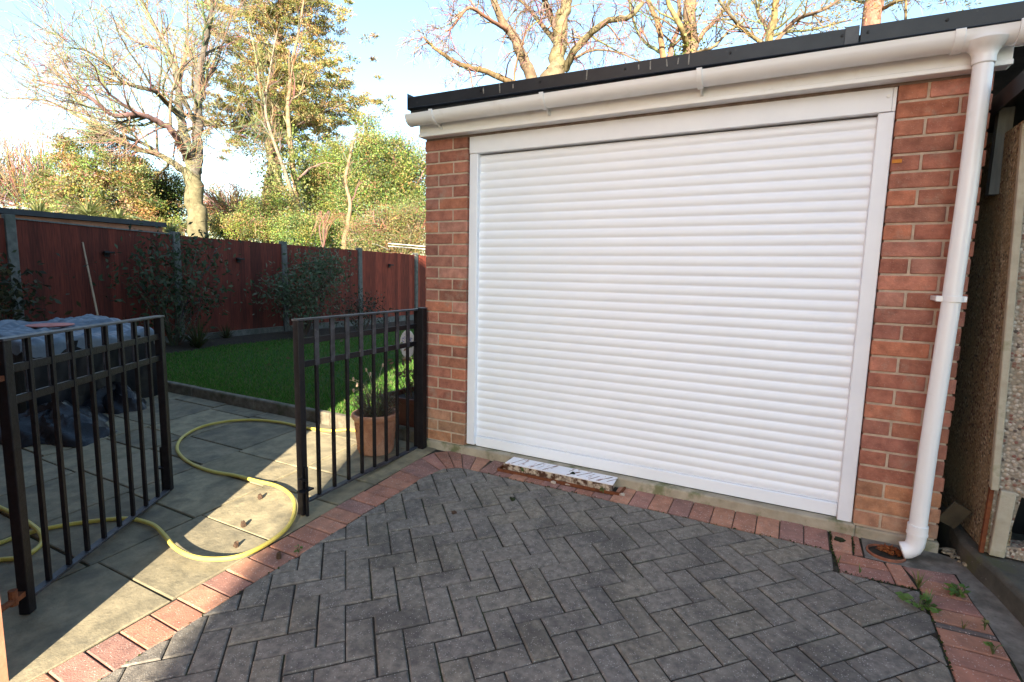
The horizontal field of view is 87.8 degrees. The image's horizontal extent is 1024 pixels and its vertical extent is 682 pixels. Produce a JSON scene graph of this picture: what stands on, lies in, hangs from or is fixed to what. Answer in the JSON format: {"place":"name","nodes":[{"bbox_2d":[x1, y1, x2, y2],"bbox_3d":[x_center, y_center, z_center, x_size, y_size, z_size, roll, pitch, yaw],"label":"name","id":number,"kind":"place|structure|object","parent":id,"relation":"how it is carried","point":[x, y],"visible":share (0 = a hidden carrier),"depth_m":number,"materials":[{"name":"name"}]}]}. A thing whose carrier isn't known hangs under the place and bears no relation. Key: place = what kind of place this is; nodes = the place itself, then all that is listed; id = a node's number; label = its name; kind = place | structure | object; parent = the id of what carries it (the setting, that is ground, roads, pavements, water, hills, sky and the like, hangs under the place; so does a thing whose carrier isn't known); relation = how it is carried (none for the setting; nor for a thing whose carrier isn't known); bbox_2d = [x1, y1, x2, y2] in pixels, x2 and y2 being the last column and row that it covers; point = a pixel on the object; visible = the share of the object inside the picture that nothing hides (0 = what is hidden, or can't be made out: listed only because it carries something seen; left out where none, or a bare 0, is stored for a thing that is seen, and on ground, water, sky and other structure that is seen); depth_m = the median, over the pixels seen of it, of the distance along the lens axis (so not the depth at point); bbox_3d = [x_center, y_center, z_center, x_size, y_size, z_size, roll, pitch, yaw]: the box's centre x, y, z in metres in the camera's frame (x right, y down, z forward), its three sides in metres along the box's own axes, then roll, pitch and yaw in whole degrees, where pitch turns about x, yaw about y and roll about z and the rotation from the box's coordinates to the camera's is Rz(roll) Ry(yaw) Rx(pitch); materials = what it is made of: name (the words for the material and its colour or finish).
{"place":"outdoors","nodes":[
{"label":"outdoors","id":0,"kind":"place"},
{"bbox_2d":[0,392,435,681],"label":"patio","id":1,"kind":"structure","parent":0,"point":[130,573],"depth_m":2.85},
{"bbox_2d":[0,400,117,447],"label":"plastic sheet","id":2,"kind":"object","parent":1,"relation":"on","point":[46,423],"visible":0.58,"depth_m":3.92,"materials":[{"name":"grey plastic"}]},
{"bbox_2d":[0,314,157,413],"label":"covered table","id":3,"kind":"object","parent":1,"relation":"on","point":[9,327],"visible":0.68,"depth_m":4.60,"materials":[{"name":"black plastic"}]},
{"bbox_2d":[25,323,73,327],"bbox_3d":[-4.099,-0.140,4.727,0.340,0.015,0.340,5,8,28],"label":"plastic plate","id":4,"kind":"object","parent":3,"relation":"on","point":[42,325],"visible":0.98,"depth_m":4.69,"materials":[{"name":"plastic"}]},
{"bbox_2d":[82,381,146,413],"bbox_3d":[-3.516,0.485,4.698,0.542,0.252,0.492,8,10,43],"label":"rubbish bag","id":5,"kind":"object","parent":1,"relation":"on","point":[102,402],"visible":0.6,"depth_m":4.61,"materials":[{"name":"black plastic"}]},
{"bbox_2d":[0,419,354,561],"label":"garden hose","id":6,"kind":"object","parent":1,"relation":"on","point":[159,529],"visible":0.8,"depth_m":2.71,"materials":[{"name":"yellow rubber"}]},
{"bbox_2d":[233,541,238,547],"bbox_3d":[-1.302,0.965,2.512,0.027,0.044,0.024,5,8,28],"label":"fallen cone","id":7,"kind":"object","parent":1,"relation":"on","point":[236,544],"visible":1,"depth_m":2.50,"materials":[{"name":"brown plant"}]},
{"bbox_2d":[240,520,245,527],"bbox_3d":[-1.363,0.931,2.697,0.022,0.044,0.030,5,8,28],"label":"fallen cone","id":8,"kind":"object","parent":1,"relation":"on","point":[243,524],"visible":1,"depth_m":2.69,"materials":[{"name":"brown plant"}]},
{"bbox_2d":[351,407,394,455],"bbox_3d":[-0.939,0.622,3.662,0.320,0.278,0.320,5,8,28],"label":"terracotta pot","id":9,"kind":"object","parent":1,"relation":"on","point":[368,442],"visible":0.62,"depth_m":3.56,"materials":[{"name":"orange ceramic"}]},
{"bbox_2d":[350,363,399,416],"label":"lavender plant","id":10,"kind":"object","parent":9,"relation":"on","point":[367,412],"visible":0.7,"depth_m":3.61,"materials":[{"name":"green plant"}]},
{"bbox_2d":[417,307,426,448],"bbox_3d":[-0.618,0.268,3.667,0.048,1.000,0.048,5,8,28],"label":"gate post","id":11,"kind":"object","parent":1,"relation":"on","point":[422,377],"visible":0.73,"depth_m":3.65,"materials":[{"name":"black metal"}]},
{"bbox_2d":[291,308,417,516],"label":"iron gate","id":12,"kind":"structure","parent":11,"relation":"attached to","point":[300,365],"depth_m":3.04,"materials":[{"name":"black metal"}]},
{"bbox_2d":[276,551,280,559],"bbox_3d":[-1.061,0.979,2.422,0.024,0.044,0.024,5,8,28],"label":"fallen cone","id":13,"kind":"object","parent":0,"point":[278,556],"visible":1,"depth_m":2.41,"materials":[{"name":"brown plant"}]},
{"bbox_2d":[166,328,413,414],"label":"lawn","id":14,"kind":"structure","parent":0,"point":[338,375],"depth_m":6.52,"materials":[{"name":"green plant"}]},
{"bbox_2d":[154,320,413,353],"bbox_3d":[-3.137,-0.260,10.972,0.948,0.168,10.300,5,8,28],"label":"flower bed","id":15,"kind":"object","parent":14,"relation":"on","point":[234,340],"visible":0.26,"depth_m":8.87,"materials":[{"name":"soil"}]},
{"bbox_2d":[0,250,87,321],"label":"garden shrub","id":16,"kind":"object","parent":15,"relation":"on","point":[6,296],"visible":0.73,"depth_m":6.06,"materials":[{"name":"green plant"}]},
{"bbox_2d":[89,209,253,346],"bbox_3d":[-4.824,-0.871,7.675,1.445,2.013,2.025,5,8,28],"label":"garden shrub","id":17,"kind":"object","parent":15,"relation":"on","point":[181,309],"visible":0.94,"depth_m":7.59,"materials":[{"name":"green plant"}]},
{"bbox_2d":[170,317,231,347],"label":"strappy plant","id":18,"kind":"object","parent":15,"relation":"on","point":[195,341],"visible":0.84,"depth_m":7.73,"materials":[{"name":"green plant"}]},
{"bbox_2d":[216,321,243,337],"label":"strappy plant","id":19,"kind":"object","parent":15,"relation":"on","point":[226,333],"visible":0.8,"depth_m":8.67,"materials":[{"name":"green plant"}]},
{"bbox_2d":[239,237,358,335],"bbox_3d":[-3.628,-0.955,9.461,1.438,1.830,2.418,5,8,28],"label":"garden shrub","id":20,"kind":"object","parent":15,"relation":"on","point":[309,304],"visible":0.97,"depth_m":9.41,"materials":[{"name":"green plant"}]},
{"bbox_2d":[331,282,398,332],"bbox_3d":[-2.949,-0.635,10.382,1.131,1.036,1.480,5,8,28],"label":"rose bush","id":21,"kind":"object","parent":15,"relation":"on","point":[363,305],"visible":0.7,"depth_m":10.32,"materials":[{"name":"green plant"}]},
{"bbox_2d":[167,380,413,442],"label":"lawn kerb","id":22,"kind":"structure","parent":14,"relation":"on","point":[263,405],"depth_m":4.61,"materials":[{"name":"concrete"}]},
{"bbox_2d":[381,386,413,426],"bbox_3d":[-0.740,0.546,4.083,0.385,0.300,0.385,5,8,28],"label":"square planter","id":23,"kind":"object","parent":14,"relation":"on","point":[402,408],"visible":0.17,"depth_m":3.91,"materials":[{"name":"brown ceramic"}]},
{"bbox_2d":[387,342,413,397],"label":"faded hydrangea","id":24,"kind":"object","parent":23,"relation":"on","point":[412,375],"visible":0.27,"depth_m":4.07,"materials":[{"name":"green plant"}]},
{"bbox_2d":[400,330,413,356],"bbox_3d":[-0.867,0.288,4.422,0.125,0.763,0.019,1,7,0],"label":"garden ornament","id":25,"kind":"object","parent":14,"relation":"on","point":[403,338],"visible":0.37,"depth_m":4.38,"materials":[{"name":"grey stone"}]},
{"bbox_2d":[0,0,1023,254],"label":"sky","id":26,"kind":"structure","parent":0,"point":[389,19],"materials":[{"name":"white"}]},
{"bbox_2d":[31,449,1023,681],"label":"driveway","id":27,"kind":"structure","parent":0,"point":[412,578],"depth_m":2.10,"materials":[{"name":"grey brick"}]},
{"bbox_2d":[294,544,302,552],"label":"weed","id":28,"kind":"object","parent":27,"relation":"on","point":[298,548],"visible":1,"depth_m":2.46,"materials":[{"name":"green plant"}]},
{"bbox_2d":[98,473,953,680],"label":"joint moss","id":29,"kind":"object","parent":27,"relation":"on","point":[933,620],"visible":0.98,"depth_m":2.29,"materials":[{"name":"green plant"}]},
{"bbox_2d":[497,457,625,494],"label":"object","id":30,"kind":"object","parent":27,"relation":"on","point":[583,479],"visible":0.99,"depth_m":3.17,"materials":[{"name":"white metal"}]},
{"bbox_2d":[404,1,1023,558],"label":"garage","id":31,"kind":"structure","parent":27,"relation":"on","point":[734,279],"depth_m":2.75,"materials":[{"name":"brick"}]},
{"bbox_2d":[940,501,971,528],"bbox_3d":[1.997,0.786,2.404,0.116,0.134,0.038,5,8,28],"label":"broken board","id":32,"kind":"object","parent":31,"relation":"attached to","point":[953,514],"visible":0.91,"depth_m":2.40,"materials":[{"name":"brown wood"}]},
{"bbox_2d":[834,536,845,541],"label":"moss clump","id":33,"kind":"object","parent":27,"relation":"on","point":[838,539],"visible":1,"depth_m":2.52,"materials":[{"name":"green plant"}]},
{"bbox_2d":[866,544,906,562],"bbox_3d":[1.704,1.009,2.431,0.153,0.098,0.153,5,8,28],"label":"drain gully","id":34,"kind":"object","parent":27,"relation":"on","point":[883,558],"visible":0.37,"depth_m":2.38,"materials":[{"name":"ceramic"}]},
{"bbox_2d":[876,544,902,556],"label":"leaf litter","id":35,"kind":"object","parent":27,"relation":"on","point":[887,549],"visible":0.98,"depth_m":2.44,"materials":[{"name":"brown plant"}]},
{"bbox_2d":[895,591,941,612],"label":"weed","id":36,"kind":"object","parent":27,"relation":"on","point":[907,597],"visible":1,"depth_m":2.06,"materials":[{"name":"green plant"}]},
{"bbox_2d":[910,568,931,588],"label":"grass tuft","id":37,"kind":"object","parent":27,"relation":"on","point":[919,582],"visible":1,"depth_m":2.17,"materials":[{"name":"green plant"}]},
{"bbox_2d":[914,588,937,605],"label":"grass tuft","id":38,"kind":"object","parent":27,"relation":"on","point":[929,598],"visible":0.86,"depth_m":2.07,"materials":[{"name":"green plant"}]},
{"bbox_2d":[942,582,970,597],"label":"weed","id":39,"kind":"object","parent":27,"relation":"on","point":[955,590],"visible":1,"depth_m":2.12,"materials":[{"name":"green plant"}]},
{"bbox_2d":[980,618,989,629],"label":"weed","id":40,"kind":"object","parent":27,"relation":"on","point":[986,623],"visible":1,"depth_m":1.94,"materials":[{"name":"green plant"}]},
{"bbox_2d":[983,641,1004,654],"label":"weed","id":41,"kind":"object","parent":27,"relation":"on","point":[990,644],"visible":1,"depth_m":1.82,"materials":[{"name":"green plant"}]},
{"bbox_2d":[861,538,1023,680],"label":"concrete apron","id":42,"kind":"object","parent":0,"point":[1006,626],"visible":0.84,"depth_m":2.11,"materials":[{"name":"grey concrete"}]},
{"bbox_2d":[939,547,966,566],"bbox_3d":[2.004,0.972,2.348,0.077,0.026,0.238,0,7,-7],"label":"rubble","id":43,"kind":"object","parent":42,"relation":"on","point":[950,551],"visible":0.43,"depth_m":2.41,"materials":[{"name":"grey stone"}]},
{"bbox_2d":[937,70,1023,626],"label":"pebbledash garage","id":44,"kind":"structure","parent":0,"point":[983,475],"depth_m":2.24,"materials":[{"name":"concrete"}]},
{"label":"ground","id":45,"kind":"structure","parent":0,"visible":0},
{"bbox_2d":[0,602,8,681],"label":"brick house","id":46,"kind":"structure","parent":45,"relation":"on","point":[3,670],"depth_m":1.73,"materials":[{"name":"brick"}]},
{"bbox_2d":[0,315,173,614],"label":"iron gate","id":47,"kind":"structure","parent":46,"relation":"attached to","point":[23,593],"depth_m":2.29,"materials":[{"name":"black metal"}]},
{"bbox_2d":[0,124,63,209],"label":"twiggy bush","id":48,"kind":"object","parent":45,"relation":"on","point":[10,189],"visible":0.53,"depth_m":23.81,"materials":[{"name":"brown plant"}]},
{"bbox_2d":[13,199,61,212],"bbox_3d":[-12.952,-2.320,14.678,1.655,3.223,1.653,-3,8,-28],"label":"cordyline","id":49,"kind":"object","parent":45,"relation":"on","point":[39,208],"visible":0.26,"depth_m":14.37,"materials":[{"name":"green plant"}]},
{"bbox_2d":[0,207,166,233],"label":"brick outbuilding","id":50,"kind":"structure","parent":45,"relation":"on","point":[81,219],"depth_m":7.89,"materials":[{"name":"ceramic"}]},
{"bbox_2d":[52,191,126,217],"bbox_3d":[-11.144,-2.276,14.136,1.980,3.349,2.022,5,8,28],"label":"cordyline","id":51,"kind":"object","parent":45,"relation":"on","point":[90,209],"visible":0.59,"depth_m":13.89,"materials":[{"name":"green plant"}]},
{"bbox_2d":[14,118,185,227],"bbox_3d":[-15.625,-4.905,19.670,7.868,7.060,5.783,1,7,-1],"label":"evergreen tree","id":52,"kind":"object","parent":45,"relation":"on","point":[79,182],"visible":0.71,"depth_m":18.90,"materials":[{"name":"green plant"}]},
{"bbox_2d":[100,207,135,218],"bbox_3d":[-10.402,-2.078,14.175,1.247,2.978,1.210,-2,8,-23],"label":"cordyline","id":53,"kind":"object","parent":45,"relation":"on","point":[118,214],"visible":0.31,"depth_m":13.89,"materials":[{"name":"green plant"}]},
{"bbox_2d":[106,159,187,224],"bbox_3d":[-14.098,-4.277,21.015,4.811,5.520,3.152,2,7,6],"label":"dark conifer","id":54,"kind":"object","parent":45,"relation":"on","point":[173,191],"visible":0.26,"depth_m":20.67,"materials":[{"name":"green plant"}]},
{"bbox_2d":[0,0,296,237],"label":"bare tree","id":55,"kind":"object","parent":45,"relation":"on","point":[191,170],"visible":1,"depth_m":16.27,"materials":[{"name":"brown plant"}]},
{"bbox_2d":[163,220,190,235],"bbox_3d":[-8.696,-1.787,13.663,1.035,2.602,1.001,5,8,28],"label":"cordyline","id":56,"kind":"object","parent":45,"relation":"on","point":[173,228],"visible":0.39,"depth_m":13.46,"materials":[{"name":"green plant"}]},
{"bbox_2d":[136,208,281,242],"bbox_3d":[-10.214,-2.866,18.639,4.928,3.575,2.473,1,7,-3],"label":"hedge bush","id":57,"kind":"object","parent":45,"relation":"on","point":[226,226],"visible":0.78,"depth_m":18.16,"materials":[{"name":"green plant"}]},
{"bbox_2d":[0,214,425,343],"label":"garden fence","id":58,"kind":"object","parent":45,"relation":"on","point":[401,283],"visible":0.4,"depth_m":8.30,"materials":[{"name":"wood"}]},
{"bbox_2d":[82,242,98,315],"bbox_3d":[-5.472,-0.811,6.902,0.470,0.942,0.026,7,9,39],"label":"bamboo cane","id":59,"kind":"object","parent":58,"relation":"attached to","point":[94,299],"visible":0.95,"depth_m":6.89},
{"bbox_2d":[102,251,114,256],"bbox_3d":[-5.498,-1.188,7.247,0.100,0.080,0.120,5,8,28],"label":"fence lamp","id":60,"kind":"object","parent":58,"relation":"attached to","point":[106,253],"visible":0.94,"depth_m":7.24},
{"bbox_2d":[388,246,424,249],"bbox_3d":[-2.424,-2.204,12.589,1.469,0.122,0.047,6,9,34],"label":"washing line","id":61,"kind":"object","parent":58,"relation":"attached to","point":[406,247],"visible":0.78,"depth_m":12.62,"materials":[{"name":"white plastic"}]},
{"bbox_2d":[388,243,424,246],"bbox_3d":[-2.424,-2.267,12.589,1.470,0.126,0.047,6,9,34],"label":"washing line","id":62,"kind":"object","parent":58,"relation":"attached to","point":[406,244],"visible":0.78,"depth_m":12.64,"materials":[{"name":"white plastic"}]},
{"bbox_2d":[203,178,259,237],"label":"twiggy bush","id":63,"kind":"object","parent":45,"relation":"on","point":[218,202],"visible":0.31,"depth_m":20.60,"materials":[{"name":"brown plant"}]},
{"bbox_2d":[210,177,304,243],"bbox_3d":[-9.073,-3.476,19.073,3.425,4.690,2.515,-1,7,-17],"label":"hedge bush","id":64,"kind":"object","parent":45,"relation":"on","point":[260,206],"visible":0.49,"depth_m":18.65,"materials":[{"name":"green plant"}]},
{"bbox_2d":[231,46,297,242],"bbox_3d":[-10.536,-7.277,23.179,2.638,11.052,2.551,-4,9,-34],"label":"ivy clad tree","id":65,"kind":"object","parent":45,"relation":"on","point":[268,174],"visible":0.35,"depth_m":22.89,"materials":[{"name":"green plant"}]},
{"bbox_2d":[163,0,396,243],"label":"pine tree","id":66,"kind":"object","parent":45,"relation":"on","point":[314,114],"visible":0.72,"depth_m":24.10,"materials":[{"name":"green plant"}]},
{"bbox_2d":[232,0,333,233],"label":"ivy clad tree","id":67,"kind":"object","parent":45,"relation":"on","point":[292,157],"visible":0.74,"depth_m":19.94,"materials":[{"name":"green plant"}]},
{"bbox_2d":[260,201,371,248],"bbox_3d":[-5.935,-2.557,16.578,3.896,3.630,2.444,0,7,-10],"label":"hedge bush","id":68,"kind":"object","parent":45,"relation":"on","point":[301,235],"visible":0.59,"depth_m":16.15,"materials":[{"name":"green plant"}]},
{"bbox_2d":[273,128,367,247],"bbox_3d":[-7.582,-5.064,22.011,4.509,7.177,4.269,5,8,28],"label":"evergreen tree","id":69,"kind":"object","parent":45,"relation":"on","point":[322,175],"visible":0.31,"depth_m":21.34,"materials":[{"name":"green plant"}]},
{"bbox_2d":[310,210,351,246],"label":"arching shrub","id":70,"kind":"object","parent":45,"relation":"on","point":[323,232],"visible":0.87,"depth_m":15.50,"materials":[{"name":"beige plant"}]},
{"bbox_2d":[334,125,369,248],"bbox_3d":[-4.688,-3.505,15.706,1.015,5.724,1.243,-1,8,-20],"label":"bare sapling","id":71,"kind":"object","parent":45,"relation":"on","point":[348,161],"visible":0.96,"depth_m":15.46,"materials":[{"name":"beige plant"}]},
{"bbox_2d":[318,104,426,244],"bbox_3d":[-4.508,-4.746,19.080,4.865,7.414,3.632,4,7,18],"label":"ivy thicket","id":72,"kind":"object","parent":45,"relation":"on","point":[390,177],"visible":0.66,"depth_m":18.47,"materials":[{"name":"green plant"}]},
{"bbox_2d":[324,191,426,255],"bbox_3d":[-3.202,-2.251,14.551,3.626,3.672,2.439,1,7,0],"label":"bramble bush","id":73,"kind":"object","parent":45,"relation":"on","point":[380,235],"visible":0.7,"depth_m":14.19,"materials":[{"name":"green plant"}]},
{"bbox_2d":[395,0,666,90],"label":"willow tree","id":74,"kind":"object","parent":45,"relation":"on","point":[559,20],"visible":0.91,"depth_m":16.34,"materials":[{"name":"brown plant"}]},
{"bbox_2d":[589,0,772,57],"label":"bare tree","id":75,"kind":"object","parent":45,"relation":"on","point":[690,38],"visible":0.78,"depth_m":18.78,"materials":[{"name":"brown plant"}]},
{"bbox_2d":[677,0,878,43],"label":"browning tree","id":76,"kind":"object","parent":45,"relation":"on","point":[775,21],"visible":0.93,"depth_m":17.89,"materials":[{"name":"brown plant"}]},
{"bbox_2d":[826,0,981,25],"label":"bare tree","id":77,"kind":"object","parent":45,"relation":"on","point":[874,11],"visible":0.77,"depth_m":19.72,"materials":[{"name":"brown plant"}]}
]}

